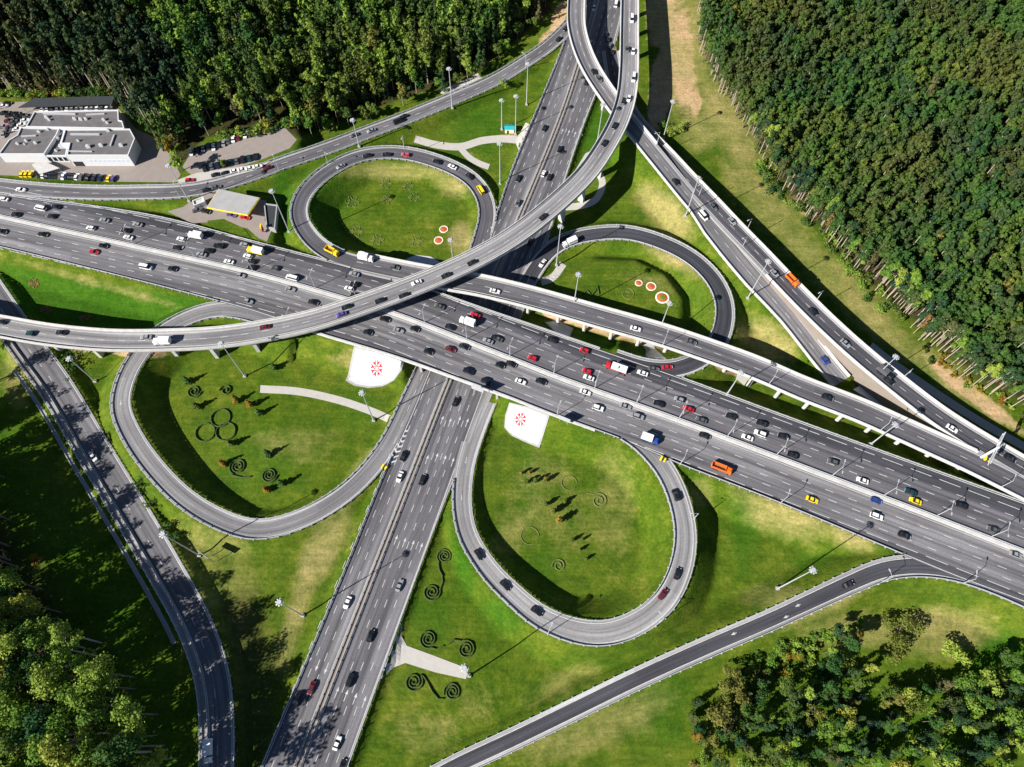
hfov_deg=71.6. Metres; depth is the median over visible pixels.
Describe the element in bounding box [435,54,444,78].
spruce tree
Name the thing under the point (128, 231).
car
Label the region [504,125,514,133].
hut
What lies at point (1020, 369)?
pine tree
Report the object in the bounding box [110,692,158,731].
broadleaf tree
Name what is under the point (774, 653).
bush
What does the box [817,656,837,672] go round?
broadleaf tree
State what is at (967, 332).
pine tree
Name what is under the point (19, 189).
car
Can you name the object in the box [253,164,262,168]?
car
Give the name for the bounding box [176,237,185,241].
car
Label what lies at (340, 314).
car
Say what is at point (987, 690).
spruce tree
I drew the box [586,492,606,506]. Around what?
clipped hedge
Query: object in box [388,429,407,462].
road marking
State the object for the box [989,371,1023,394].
pine tree
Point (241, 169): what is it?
car
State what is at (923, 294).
pine tree
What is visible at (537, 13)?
spruce tree
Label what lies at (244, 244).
car
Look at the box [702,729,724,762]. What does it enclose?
broadleaf tree
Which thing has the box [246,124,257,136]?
bush
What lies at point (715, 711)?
broadleaf tree
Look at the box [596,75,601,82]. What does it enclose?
car
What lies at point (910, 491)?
car
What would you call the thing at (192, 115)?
birch tree
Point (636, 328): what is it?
car
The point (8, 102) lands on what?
car
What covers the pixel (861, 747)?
broadleaf tree
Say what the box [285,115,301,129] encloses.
broadleaf tree
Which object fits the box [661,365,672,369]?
car
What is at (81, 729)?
pine tree
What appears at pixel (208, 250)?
car
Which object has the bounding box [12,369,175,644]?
drain channel
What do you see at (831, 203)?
pine tree
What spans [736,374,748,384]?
path
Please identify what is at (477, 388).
road sign
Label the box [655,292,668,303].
flower bed
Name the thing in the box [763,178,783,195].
bush
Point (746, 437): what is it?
car
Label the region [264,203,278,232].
filling station shop
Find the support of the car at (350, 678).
on the dual carriageway
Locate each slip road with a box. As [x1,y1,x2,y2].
[0,19,568,199]
[432,556,1023,766]
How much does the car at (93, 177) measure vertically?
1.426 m
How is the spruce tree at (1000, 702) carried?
on the ground at (754, 550)
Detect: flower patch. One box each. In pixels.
[28,277,38,287]
[40,306,51,312]
[79,314,90,320]
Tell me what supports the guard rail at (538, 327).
on the highway
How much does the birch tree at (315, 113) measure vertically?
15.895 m
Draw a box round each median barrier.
[0,214,1023,553]
[295,0,597,766]
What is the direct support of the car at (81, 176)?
on the yard at (151, 162)
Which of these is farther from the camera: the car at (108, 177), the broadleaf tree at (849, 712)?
the car at (108, 177)
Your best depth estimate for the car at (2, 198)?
331.62 m
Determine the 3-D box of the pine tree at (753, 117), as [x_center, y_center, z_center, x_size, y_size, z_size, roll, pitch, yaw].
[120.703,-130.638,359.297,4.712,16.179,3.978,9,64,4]
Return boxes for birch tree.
[160,137,173,149]
[188,95,205,125]
[188,106,201,127]
[193,108,208,135]
[195,92,211,121]
[232,94,243,108]
[237,82,251,109]
[246,95,262,119]
[285,95,294,110]
[288,102,297,115]
[302,113,312,136]
[304,98,316,127]
[311,108,320,129]
[326,95,338,120]
[340,107,349,124]
[396,82,406,105]
[409,68,417,92]
[435,57,445,71]
[461,50,471,79]
[520,0,530,13]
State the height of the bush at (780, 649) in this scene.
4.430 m
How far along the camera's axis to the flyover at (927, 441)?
295.24 m
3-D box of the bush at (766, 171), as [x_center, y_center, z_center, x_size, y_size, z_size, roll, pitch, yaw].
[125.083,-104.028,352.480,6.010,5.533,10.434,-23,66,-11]
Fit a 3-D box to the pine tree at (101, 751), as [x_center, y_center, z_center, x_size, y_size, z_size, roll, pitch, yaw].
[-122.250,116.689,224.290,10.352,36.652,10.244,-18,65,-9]
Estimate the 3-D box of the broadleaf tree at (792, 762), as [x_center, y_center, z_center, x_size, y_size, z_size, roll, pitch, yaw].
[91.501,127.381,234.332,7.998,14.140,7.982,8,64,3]
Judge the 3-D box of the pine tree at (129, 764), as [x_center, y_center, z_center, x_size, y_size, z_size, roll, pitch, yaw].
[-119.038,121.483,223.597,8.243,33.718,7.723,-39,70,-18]
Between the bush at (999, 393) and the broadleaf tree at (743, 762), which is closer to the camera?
the broadleaf tree at (743, 762)
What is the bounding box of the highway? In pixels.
[0,187,1023,601]
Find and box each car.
[0,104,8,108]
[0,110,9,114]
[0,196,8,201]
[0,229,7,233]
[2,101,11,104]
[2,129,11,132]
[4,113,13,117]
[4,118,13,122]
[10,212,20,216]
[11,111,19,114]
[13,115,22,118]
[15,187,25,191]
[16,122,26,126]
[19,170,24,177]
[20,118,29,121]
[23,114,31,117]
[23,170,29,177]
[25,331,35,335]
[28,170,34,177]
[37,232,48,236]
[47,213,56,218]
[51,204,60,209]
[55,330,66,334]
[73,173,79,179]
[77,173,84,180]
[84,173,91,180]
[86,225,95,230]
[89,249,98,254]
[89,451,97,461]
[91,173,96,181]
[97,174,103,181]
[98,243,108,248]
[99,218,109,222]
[105,175,111,181]
[110,175,116,181]
[120,228,130,233]
[123,235,133,239]
[132,222,142,227]
[140,335,151,339]
[168,266,177,271]
[172,245,181,249]
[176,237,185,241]
[185,178,193,182]
[189,148,193,155]
[192,207,201,212]
[196,146,200,153]
[196,252,206,257]
[201,144,205,151]
[201,208,210,213]
[202,164,207,171]
[202,187,211,192]
[203,248,213,253]
[206,143,210,150]
[209,163,213,170]
[211,143,215,150]
[211,172,220,176]
[211,185,220,189]
[213,243,223,248]
[216,141,220,148]
[221,139,225,146]
[221,170,229,174]
[224,259,233,264]
[226,212,236,217]
[231,135,234,142]
[234,157,238,164]
[236,272,245,277]
[238,167,245,171]
[239,242,248,247]
[240,155,245,163]
[240,215,249,219]
[243,253,252,258]
[243,298,253,304]
[245,166,254,170]
[246,154,251,161]
[247,259,256,263]
[247,265,256,269]
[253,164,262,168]
[259,324,270,329]
[262,165,271,170]
[270,265,279,270]
[285,286,295,291]
[292,692,301,707]
[307,680,315,694]
[308,299,318,305]
[332,735,341,750]
[336,163,345,169]
[336,311,346,317]
[339,758,346,766]
[341,303,351,310]
[343,596,351,608]
[344,286,353,291]
[345,672,354,687]
[349,271,359,276]
[349,281,358,287]
[350,132,358,137]
[362,153,371,157]
[363,329,372,335]
[366,629,374,642]
[367,127,375,132]
[374,297,385,303]
[379,316,389,322]
[382,152,391,156]
[389,264,399,269]
[393,327,403,333]
[395,579,403,591]
[396,471,403,482]
[398,292,408,298]
[399,451,406,461]
[401,152,409,156]
[410,326,419,331]
[411,279,421,285]
[418,474,425,485]
[423,348,433,354]
[432,159,441,164]
[434,303,444,309]
[440,272,450,278]
[444,324,454,330]
[445,346,455,352]
[448,164,456,169]
[452,396,458,406]
[459,343,469,349]
[462,367,473,374]
[465,173,473,179]
[467,259,476,265]
[470,312,480,318]
[474,549,483,560]
[480,377,491,385]
[483,338,493,344]
[489,288,499,293]
[493,337,502,342]
[495,362,504,368]
[499,579,510,590]
[505,360,516,367]
[515,199,520,206]
[515,378,525,384]
[527,238,532,245]
[527,355,537,361]
[530,606,542,616]
[535,378,546,384]
[538,213,546,220]
[539,259,546,267]
[546,336,557,342]
[579,347,589,353]
[580,388,590,395]
[582,368,591,374]
[583,374,594,380]
[592,404,603,411]
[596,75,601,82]
[601,139,607,146]
[611,122,616,129]
[619,403,630,409]
[630,325,640,331]
[632,412,643,420]
[637,370,647,376]
[648,366,658,371]
[653,400,664,407]
[657,588,667,599]
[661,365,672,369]
[671,489,679,501]
[672,178,679,185]
[673,567,680,579]
[674,396,684,402]
[682,405,693,412]
[685,338,696,345]
[695,416,706,423]
[698,432,710,439]
[709,203,716,210]
[725,413,736,419]
[728,217,735,225]
[741,434,753,440]
[754,429,766,437]
[756,420,767,426]
[770,269,778,277]
[777,433,788,440]
[786,451,798,458]
[806,495,818,503]
[808,307,817,315]
[820,355,829,364]
[821,394,832,400]
[827,458,837,465]
[840,338,850,347]
[841,580,853,588]
[856,477,868,484]
[869,511,882,520]
[870,496,881,504]
[883,376,894,385]
[897,531,910,539]
[904,488,916,495]
[909,497,921,504]
[946,424,957,432]
[955,501,967,509]
[986,525,999,533]
[1003,453,1015,462]
[1009,550,1022,558]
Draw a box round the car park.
[183,128,296,174]
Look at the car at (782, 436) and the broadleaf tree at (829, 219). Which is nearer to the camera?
the car at (782, 436)
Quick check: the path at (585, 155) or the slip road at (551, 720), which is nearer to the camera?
the slip road at (551, 720)
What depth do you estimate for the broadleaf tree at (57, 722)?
219.02 m
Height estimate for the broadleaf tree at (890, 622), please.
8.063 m
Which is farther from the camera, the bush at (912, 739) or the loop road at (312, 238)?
the loop road at (312, 238)
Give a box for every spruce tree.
[226,88,241,115]
[263,97,276,120]
[336,95,345,119]
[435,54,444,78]
[439,72,447,91]
[473,44,481,67]
[480,49,487,69]
[488,33,495,53]
[504,17,512,39]
[535,1,541,20]
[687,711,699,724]
[691,697,703,707]
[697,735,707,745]
[729,674,745,684]
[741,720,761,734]
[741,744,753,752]
[747,689,760,699]
[758,677,770,687]
[761,720,778,732]
[778,730,791,742]
[789,748,806,759]
[795,710,806,718]
[803,724,817,739]
[804,694,817,703]
[826,753,842,764]
[830,700,849,711]
[833,752,857,766]
[840,696,860,706]
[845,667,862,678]
[846,712,865,724]
[847,722,861,734]
[850,692,868,704]
[862,733,880,743]
[866,718,885,730]
[866,749,876,758]
[878,745,901,762]
[884,710,900,720]
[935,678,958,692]
[952,683,975,698]
[952,717,975,727]
[956,746,975,758]
[967,745,994,763]
[971,716,996,731]
[973,734,997,748]
[975,684,993,694]
[978,693,1006,707]
[986,735,1009,745]
[990,693,1016,711]
[994,723,1022,736]
[999,683,1022,695]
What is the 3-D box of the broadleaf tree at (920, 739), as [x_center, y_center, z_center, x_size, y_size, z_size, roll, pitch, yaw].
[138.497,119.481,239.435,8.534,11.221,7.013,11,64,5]
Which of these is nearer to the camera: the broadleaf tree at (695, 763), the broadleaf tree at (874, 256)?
the broadleaf tree at (695, 763)
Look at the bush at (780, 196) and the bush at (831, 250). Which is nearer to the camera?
the bush at (831, 250)
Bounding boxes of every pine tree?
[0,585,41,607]
[0,618,13,635]
[0,653,20,664]
[0,727,25,759]
[0,727,30,756]
[7,726,72,747]
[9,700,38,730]
[21,629,84,652]
[25,729,76,747]
[28,654,69,669]
[32,703,84,729]
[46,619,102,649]
[50,640,103,666]
[71,722,108,744]
[74,730,107,753]
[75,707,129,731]
[89,733,151,766]
[113,757,159,766]
[746,112,757,136]
[757,103,771,123]
[759,124,774,153]
[761,130,777,159]
[768,144,781,169]
[769,124,780,139]
[782,162,797,189]
[791,161,807,190]
[794,181,811,206]
[797,165,814,196]
[803,183,817,203]
[805,186,820,208]
[805,190,818,214]
[806,187,826,216]
[810,203,823,222]
[817,190,835,219]
[821,196,840,224]
[821,201,837,225]
[825,201,845,231]
[826,214,845,245]
[835,220,853,244]
[836,223,853,247]
[839,221,859,249]
[843,238,862,261]
[854,240,873,266]
[874,260,901,290]
[882,267,907,296]
[886,272,911,298]
[891,285,908,304]
[893,268,920,296]
[894,283,912,302]
[897,274,922,303]
[897,289,919,311]
[898,288,914,306]
[903,295,920,312]
[905,288,930,313]
[906,281,935,309]
[908,291,933,314]
[910,301,935,327]
[913,313,932,333]
[917,299,949,326]
[918,315,941,339]
[923,311,951,339]
[929,320,961,347]
[938,323,968,350]
[943,336,968,360]
[944,327,973,351]
[950,346,971,364]
[956,352,979,369]
[957,344,982,364]
[958,355,987,377]
[966,356,989,375]
[972,363,1003,385]
[983,368,1007,387]
[984,365,1017,389]
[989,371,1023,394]
[992,367,1023,390]
[1003,384,1023,400]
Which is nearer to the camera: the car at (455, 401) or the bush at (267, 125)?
the car at (455, 401)
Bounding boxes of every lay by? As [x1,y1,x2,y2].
[176,161,269,182]
[438,73,482,93]
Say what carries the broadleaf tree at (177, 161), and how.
on the ground at (754, 550)
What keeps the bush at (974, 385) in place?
on the ground at (754, 550)
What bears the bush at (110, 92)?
on the ground at (754, 550)
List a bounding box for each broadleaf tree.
[0,565,42,590]
[0,593,39,620]
[0,628,54,659]
[0,653,26,680]
[0,672,49,711]
[0,674,44,717]
[0,707,19,733]
[3,651,38,681]
[4,651,72,688]
[5,747,28,766]
[6,623,43,658]
[8,589,60,617]
[9,610,50,632]
[9,745,32,766]
[16,619,35,636]
[20,712,32,730]
[22,702,88,743]
[23,614,67,638]
[23,679,47,702]
[24,730,76,766]
[26,659,76,703]
[28,554,41,565]
[36,744,83,766]
[37,734,85,766]
[38,652,69,672]
[38,666,77,702]
[44,707,104,742]
[47,689,105,720]
[56,648,99,681]
[57,676,120,712]
[60,349,92,382]
[64,680,121,718]
[70,745,125,766]
[73,651,134,694]
[85,667,135,697]
[86,755,135,766]
[95,717,129,741]
[102,731,165,766]
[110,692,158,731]
[120,715,157,748]
[133,745,179,766]
[161,139,174,158]
[162,132,175,146]
[168,150,183,170]
[172,121,184,134]
[174,143,185,154]
[212,113,222,127]
[215,108,223,120]
[217,159,226,165]
[219,105,227,118]
[240,109,247,120]
[244,109,254,120]
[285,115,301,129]
[321,112,330,132]
[329,117,337,129]
[360,108,367,118]
[361,105,373,117]
[366,101,380,115]
[401,86,411,101]
[415,77,424,92]
[434,77,442,86]
[453,72,462,81]
[468,64,477,78]
[492,43,502,59]
[497,38,510,53]
[512,21,523,38]
[526,16,538,29]
[688,758,699,766]
[691,730,703,741]
[692,724,705,734]
[699,719,707,728]
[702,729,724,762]
[704,701,733,727]
[711,752,730,766]
[714,708,737,736]
[715,692,733,709]
[715,726,728,741]
[718,663,746,694]
[730,697,756,732]
[731,735,746,747]
[732,687,752,711]
[735,754,751,766]
[745,749,758,760]
[749,678,768,698]
[749,710,765,724]
[750,691,766,708]
[753,124,761,142]
[755,123,770,152]
[760,739,776,754]
[761,707,784,724]
[764,140,775,158]
[769,749,800,766]
[774,134,786,163]
[774,142,785,167]
[774,738,791,760]
[776,156,789,178]
[777,159,790,180]
[777,673,796,696]
[778,756,804,766]
[782,704,798,721]
[783,688,802,707]
[783,721,804,741]
[789,167,808,195]
[791,735,801,746]
[800,685,816,699]
[803,702,827,726]
[807,746,826,758]
[811,194,829,220]
[816,718,839,739]
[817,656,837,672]
[819,679,851,701]
[820,207,834,228]
[821,741,841,765]
[822,214,834,233]
[822,646,838,656]
[825,651,846,677]
[831,622,844,637]
[831,736,853,751]
[833,716,845,728]
[836,705,857,728]
[839,631,854,641]
[839,721,854,738]
[840,637,860,651]
[841,232,855,254]
[848,678,864,691]
[850,751,865,764]
[852,738,869,756]
[861,251,878,271]
[861,663,880,671]
[865,758,884,766]
[876,698,892,708]
[880,611,925,665]
[880,685,898,700]
[881,719,893,734]
[889,757,910,766]
[890,693,904,705]
[891,685,917,706]
[894,722,908,731]
[901,742,916,756]
[904,697,928,715]
[908,686,931,704]
[909,743,925,757]
[916,728,940,751]
[917,682,942,697]
[921,715,945,730]
[930,725,948,734]
[930,742,960,766]
[931,747,956,763]
[934,709,948,721]
[937,694,962,713]
[941,638,972,669]
[947,701,967,723]
[948,761,963,766]
[952,671,987,695]
[956,725,978,733]
[963,692,996,718]
[965,687,993,709]
[975,667,1004,697]
[981,730,1005,753]
[993,737,1013,758]
[994,763,1006,766]
[996,707,1023,737]
[998,647,1023,667]
[1000,668,1023,682]
[1000,684,1023,695]
[1005,738,1023,753]
[1014,699,1023,710]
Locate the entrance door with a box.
[73,162,84,165]
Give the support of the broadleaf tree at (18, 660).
on the ground at (754, 550)
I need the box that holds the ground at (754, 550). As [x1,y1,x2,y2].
[0,0,1023,766]
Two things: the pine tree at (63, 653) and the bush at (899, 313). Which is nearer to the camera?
the pine tree at (63, 653)
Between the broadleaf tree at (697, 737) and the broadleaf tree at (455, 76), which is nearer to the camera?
the broadleaf tree at (697, 737)
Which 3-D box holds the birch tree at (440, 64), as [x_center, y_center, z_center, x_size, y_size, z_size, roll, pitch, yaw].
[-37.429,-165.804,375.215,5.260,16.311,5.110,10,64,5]
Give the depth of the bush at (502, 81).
374.36 m
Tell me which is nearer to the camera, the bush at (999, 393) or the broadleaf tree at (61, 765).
the broadleaf tree at (61, 765)
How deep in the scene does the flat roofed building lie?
343.44 m
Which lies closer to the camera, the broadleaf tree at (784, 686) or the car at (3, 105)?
the broadleaf tree at (784, 686)
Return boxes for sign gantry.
[980,432,1005,464]
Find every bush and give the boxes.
[0,86,10,96]
[8,82,22,96]
[24,89,37,97]
[29,90,41,99]
[36,90,47,97]
[46,86,57,96]
[52,85,65,96]
[62,86,69,96]
[71,84,81,94]
[78,87,90,95]
[87,83,95,96]
[91,83,109,95]
[94,84,111,95]
[102,86,112,95]
[130,476,146,488]
[141,497,156,509]
[159,520,174,531]
[167,531,181,539]
[182,375,191,384]
[191,401,201,410]
[214,129,227,139]
[217,459,226,466]
[223,128,236,136]
[226,439,234,446]
[231,394,238,404]
[234,125,243,136]
[245,400,252,407]
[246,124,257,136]
[251,120,263,134]
[254,408,262,415]
[259,116,269,133]
[262,485,271,493]
[263,449,271,458]
[265,122,277,132]
[269,363,278,370]
[273,122,280,129]
[276,479,284,486]
[281,117,290,128]
[487,59,495,68]
[497,78,507,87]
[657,120,669,127]
[667,126,675,137]
[677,120,685,132]
[699,745,709,766]
[729,713,738,736]
[745,666,766,683]
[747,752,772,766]
[748,660,759,670]
[753,162,768,172]
[754,143,764,152]
[755,649,762,662]
[757,158,766,165]
[757,163,772,178]
[758,667,772,685]
[762,177,779,187]
[762,693,779,709]
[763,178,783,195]
[766,158,777,169]
[766,654,779,668]
[768,651,780,661]
[774,638,788,657]
[775,637,791,655]
[776,662,790,678]
[777,191,783,199]
[782,655,788,666]
[783,198,798,206]
[783,665,802,679]
[785,649,803,660]
[788,637,800,653]
[789,200,806,211]
[789,644,804,660]
[796,648,815,671]
[800,216,810,225]
[801,217,811,226]
[801,637,806,648]
[802,207,813,215]
[805,644,819,664]
[806,685,827,707]
[806,757,816,766]
[808,631,819,643]
[808,676,826,685]
[815,662,830,682]
[817,226,827,237]
[818,628,825,636]
[821,236,833,246]
[821,635,839,647]
[823,231,840,246]
[824,627,835,637]
[826,242,843,250]
[826,243,838,253]
[826,674,843,694]
[836,252,854,268]
[840,646,857,668]
[843,264,862,277]
[845,263,860,276]
[845,625,853,632]
[853,615,864,631]
[857,279,870,290]
[858,271,875,285]
[860,681,875,694]
[861,291,872,301]
[874,299,897,311]
[875,284,886,295]
[876,303,887,313]
[892,306,906,321]
[894,708,910,724]
[906,732,929,755]
[927,356,933,364]
[927,707,957,738]
[932,729,944,740]
[938,352,950,358]
[943,362,951,368]
[950,370,961,377]
[963,382,970,388]
[969,381,977,386]
[977,386,984,393]
[978,674,1006,693]
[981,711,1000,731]
[995,391,1004,396]
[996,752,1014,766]
[997,663,1008,682]
[998,396,1003,404]
[1018,412,1023,422]
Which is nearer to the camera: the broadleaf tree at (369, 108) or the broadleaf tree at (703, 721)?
the broadleaf tree at (703, 721)
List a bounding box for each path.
[260,385,390,421]
[379,623,467,679]
[414,135,522,149]
[457,145,489,169]
[515,123,528,150]
[540,262,565,285]
[566,173,605,209]
[576,151,589,168]
[640,341,666,360]
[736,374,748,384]
[870,343,1023,450]
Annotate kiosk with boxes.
[192,196,206,207]
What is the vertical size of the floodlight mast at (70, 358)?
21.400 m
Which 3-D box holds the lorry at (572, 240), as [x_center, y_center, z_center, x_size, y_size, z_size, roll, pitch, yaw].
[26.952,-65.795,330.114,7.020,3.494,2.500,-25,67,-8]
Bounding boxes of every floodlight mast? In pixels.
[66,356,96,382]
[159,530,201,556]
[165,163,190,201]
[217,340,246,377]
[268,189,290,232]
[275,598,304,616]
[350,118,360,147]
[358,390,374,421]
[446,67,453,108]
[448,237,453,256]
[460,663,470,677]
[497,141,502,184]
[499,98,503,130]
[513,94,518,135]
[525,62,530,105]
[555,224,563,266]
[574,272,581,301]
[596,103,605,140]
[661,300,672,323]
[662,99,675,139]
[684,176,701,217]
[725,370,744,394]
[746,259,771,299]
[775,566,817,589]
[868,421,898,445]
[883,354,899,368]
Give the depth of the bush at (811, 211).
343.05 m
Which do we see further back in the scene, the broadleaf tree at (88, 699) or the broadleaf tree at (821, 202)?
the broadleaf tree at (821, 202)
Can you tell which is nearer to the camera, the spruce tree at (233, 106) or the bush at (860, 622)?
the bush at (860, 622)
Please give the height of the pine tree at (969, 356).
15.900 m
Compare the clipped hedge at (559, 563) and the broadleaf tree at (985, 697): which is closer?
the broadleaf tree at (985, 697)
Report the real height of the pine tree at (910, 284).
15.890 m
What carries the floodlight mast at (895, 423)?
on the ground at (754, 550)
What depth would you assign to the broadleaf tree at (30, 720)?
217.00 m
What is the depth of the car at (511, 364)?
295.61 m
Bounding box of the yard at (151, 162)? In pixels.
[0,102,180,181]
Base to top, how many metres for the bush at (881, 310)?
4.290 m
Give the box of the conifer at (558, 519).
[555,515,562,523]
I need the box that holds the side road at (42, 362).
[0,279,234,766]
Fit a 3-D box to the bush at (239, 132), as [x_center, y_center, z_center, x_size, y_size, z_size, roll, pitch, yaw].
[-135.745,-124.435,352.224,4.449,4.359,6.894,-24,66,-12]
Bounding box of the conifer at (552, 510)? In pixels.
[549,507,555,514]
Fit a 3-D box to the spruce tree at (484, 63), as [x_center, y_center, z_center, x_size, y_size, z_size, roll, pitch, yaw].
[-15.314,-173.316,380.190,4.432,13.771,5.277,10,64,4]
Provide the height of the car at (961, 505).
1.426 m
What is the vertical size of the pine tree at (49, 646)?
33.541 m
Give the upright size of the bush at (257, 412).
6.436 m
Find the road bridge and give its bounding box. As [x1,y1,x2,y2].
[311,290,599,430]
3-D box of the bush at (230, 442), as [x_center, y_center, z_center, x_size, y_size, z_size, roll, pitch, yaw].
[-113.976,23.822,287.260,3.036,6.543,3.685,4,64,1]
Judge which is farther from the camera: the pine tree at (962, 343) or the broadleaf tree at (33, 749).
the pine tree at (962, 343)
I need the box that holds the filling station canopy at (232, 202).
[207,189,259,215]
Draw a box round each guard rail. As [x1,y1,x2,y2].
[0,18,566,185]
[0,246,901,553]
[0,280,235,766]
[0,338,199,766]
[6,41,562,200]
[8,193,1023,501]
[9,340,207,766]
[109,301,390,540]
[129,316,415,518]
[260,40,564,766]
[289,145,495,260]
[307,158,478,294]
[347,23,619,766]
[430,554,905,766]
[451,461,696,647]
[471,403,674,620]
[480,576,1023,766]
[534,238,715,360]
[545,224,735,376]
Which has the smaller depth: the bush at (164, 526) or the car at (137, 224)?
the bush at (164, 526)
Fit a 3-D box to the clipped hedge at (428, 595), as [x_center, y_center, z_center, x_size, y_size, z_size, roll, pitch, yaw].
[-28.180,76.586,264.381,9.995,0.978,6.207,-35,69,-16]
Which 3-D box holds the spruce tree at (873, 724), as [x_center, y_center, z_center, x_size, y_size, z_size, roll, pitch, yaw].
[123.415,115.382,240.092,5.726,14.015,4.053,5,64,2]
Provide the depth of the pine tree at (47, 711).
220.07 m
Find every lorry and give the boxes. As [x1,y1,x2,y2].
[152,336,171,345]
[187,230,203,239]
[202,738,213,763]
[246,245,263,255]
[323,245,339,256]
[357,251,373,262]
[459,316,475,326]
[562,235,577,247]
[605,361,627,373]
[640,431,658,444]
[711,461,732,474]
[785,272,799,287]
[876,364,893,379]
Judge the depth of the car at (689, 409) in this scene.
287.32 m
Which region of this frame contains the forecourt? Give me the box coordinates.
[167,193,270,240]
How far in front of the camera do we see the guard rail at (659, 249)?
323.12 m
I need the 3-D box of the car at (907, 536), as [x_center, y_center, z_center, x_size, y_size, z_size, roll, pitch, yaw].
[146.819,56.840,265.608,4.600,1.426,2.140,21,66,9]
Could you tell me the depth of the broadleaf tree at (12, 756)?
218.33 m
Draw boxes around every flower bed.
[434,236,442,243]
[439,226,447,232]
[635,280,642,285]
[646,282,655,290]
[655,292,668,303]
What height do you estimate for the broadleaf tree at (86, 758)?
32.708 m
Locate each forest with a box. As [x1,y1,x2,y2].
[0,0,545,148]
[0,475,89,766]
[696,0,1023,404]
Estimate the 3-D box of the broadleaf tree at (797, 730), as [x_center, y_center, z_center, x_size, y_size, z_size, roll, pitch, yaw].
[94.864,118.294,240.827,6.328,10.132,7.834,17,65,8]
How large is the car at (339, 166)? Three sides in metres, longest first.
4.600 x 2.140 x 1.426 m
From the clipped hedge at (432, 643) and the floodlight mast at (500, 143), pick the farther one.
the floodlight mast at (500, 143)
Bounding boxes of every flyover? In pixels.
[0,0,638,358]
[353,251,1023,500]
[567,0,850,385]
[602,50,1023,475]
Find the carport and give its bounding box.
[32,160,61,174]
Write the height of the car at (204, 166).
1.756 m
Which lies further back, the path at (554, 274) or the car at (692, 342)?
the path at (554, 274)
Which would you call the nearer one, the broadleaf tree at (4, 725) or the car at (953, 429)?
the broadleaf tree at (4, 725)
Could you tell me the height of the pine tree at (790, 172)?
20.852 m
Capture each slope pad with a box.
[346,346,403,387]
[404,255,440,264]
[504,402,549,447]
[544,319,572,338]
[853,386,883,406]
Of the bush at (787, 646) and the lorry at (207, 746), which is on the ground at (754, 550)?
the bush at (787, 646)
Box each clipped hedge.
[187,386,201,397]
[195,423,215,441]
[210,408,230,427]
[215,422,235,440]
[219,385,230,394]
[229,459,250,478]
[262,468,277,482]
[345,196,359,206]
[348,226,362,236]
[370,234,383,244]
[379,178,391,188]
[405,674,443,699]
[410,236,422,245]
[420,631,443,649]
[424,576,443,600]
[436,549,450,575]
[443,683,459,699]
[448,639,474,657]
[521,527,538,544]
[552,559,564,570]
[561,475,576,490]
[582,286,599,296]
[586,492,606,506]
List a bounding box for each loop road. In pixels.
[111,302,428,539]
[290,146,494,298]
[452,402,695,646]
[521,226,733,376]
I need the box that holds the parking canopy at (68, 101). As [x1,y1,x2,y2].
[18,96,113,112]
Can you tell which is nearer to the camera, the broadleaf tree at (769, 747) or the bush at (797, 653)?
the broadleaf tree at (769, 747)
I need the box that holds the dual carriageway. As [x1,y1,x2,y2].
[262,0,620,766]
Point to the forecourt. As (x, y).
(255, 220)
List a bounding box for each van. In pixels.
[34,204,46,211]
[138,263,152,270]
[285,274,298,281]
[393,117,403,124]
[476,185,484,194]
[630,13,633,22]
[631,72,635,81]
[698,209,707,220]
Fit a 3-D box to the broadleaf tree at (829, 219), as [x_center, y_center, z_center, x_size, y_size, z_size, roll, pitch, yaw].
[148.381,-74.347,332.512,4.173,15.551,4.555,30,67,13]
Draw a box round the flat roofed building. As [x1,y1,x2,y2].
[0,110,140,165]
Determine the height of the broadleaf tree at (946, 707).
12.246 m
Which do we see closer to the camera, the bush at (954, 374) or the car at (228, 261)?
the bush at (954, 374)
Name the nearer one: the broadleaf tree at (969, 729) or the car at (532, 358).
the broadleaf tree at (969, 729)
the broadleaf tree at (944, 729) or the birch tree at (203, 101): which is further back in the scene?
the birch tree at (203, 101)
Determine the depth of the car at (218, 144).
348.99 m
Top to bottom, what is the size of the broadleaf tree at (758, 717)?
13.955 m
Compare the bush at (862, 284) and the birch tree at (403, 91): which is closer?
the bush at (862, 284)
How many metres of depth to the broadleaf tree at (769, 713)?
240.63 m
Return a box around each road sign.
[471,384,483,396]
[558,415,569,423]
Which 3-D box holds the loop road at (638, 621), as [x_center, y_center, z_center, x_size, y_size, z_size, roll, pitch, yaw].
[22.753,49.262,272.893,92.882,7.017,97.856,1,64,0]
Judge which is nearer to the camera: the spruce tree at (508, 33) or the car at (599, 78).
the car at (599, 78)
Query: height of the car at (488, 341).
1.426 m
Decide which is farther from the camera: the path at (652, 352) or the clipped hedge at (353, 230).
the clipped hedge at (353, 230)
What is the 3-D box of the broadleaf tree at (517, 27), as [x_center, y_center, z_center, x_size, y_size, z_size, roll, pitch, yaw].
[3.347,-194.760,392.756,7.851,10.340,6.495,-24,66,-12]
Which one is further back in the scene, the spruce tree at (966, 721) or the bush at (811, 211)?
the bush at (811, 211)
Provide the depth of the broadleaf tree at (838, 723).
237.14 m
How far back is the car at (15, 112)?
357.22 m
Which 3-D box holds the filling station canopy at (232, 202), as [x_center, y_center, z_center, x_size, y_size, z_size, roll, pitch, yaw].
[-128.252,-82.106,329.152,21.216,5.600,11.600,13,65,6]
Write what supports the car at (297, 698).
on the dual carriageway
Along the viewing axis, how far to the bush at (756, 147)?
360.76 m
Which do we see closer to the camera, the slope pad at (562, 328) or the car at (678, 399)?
the car at (678, 399)
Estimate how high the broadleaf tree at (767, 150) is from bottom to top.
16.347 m
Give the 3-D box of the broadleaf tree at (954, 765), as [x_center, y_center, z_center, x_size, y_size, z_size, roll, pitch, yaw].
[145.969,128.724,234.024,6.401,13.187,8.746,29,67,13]

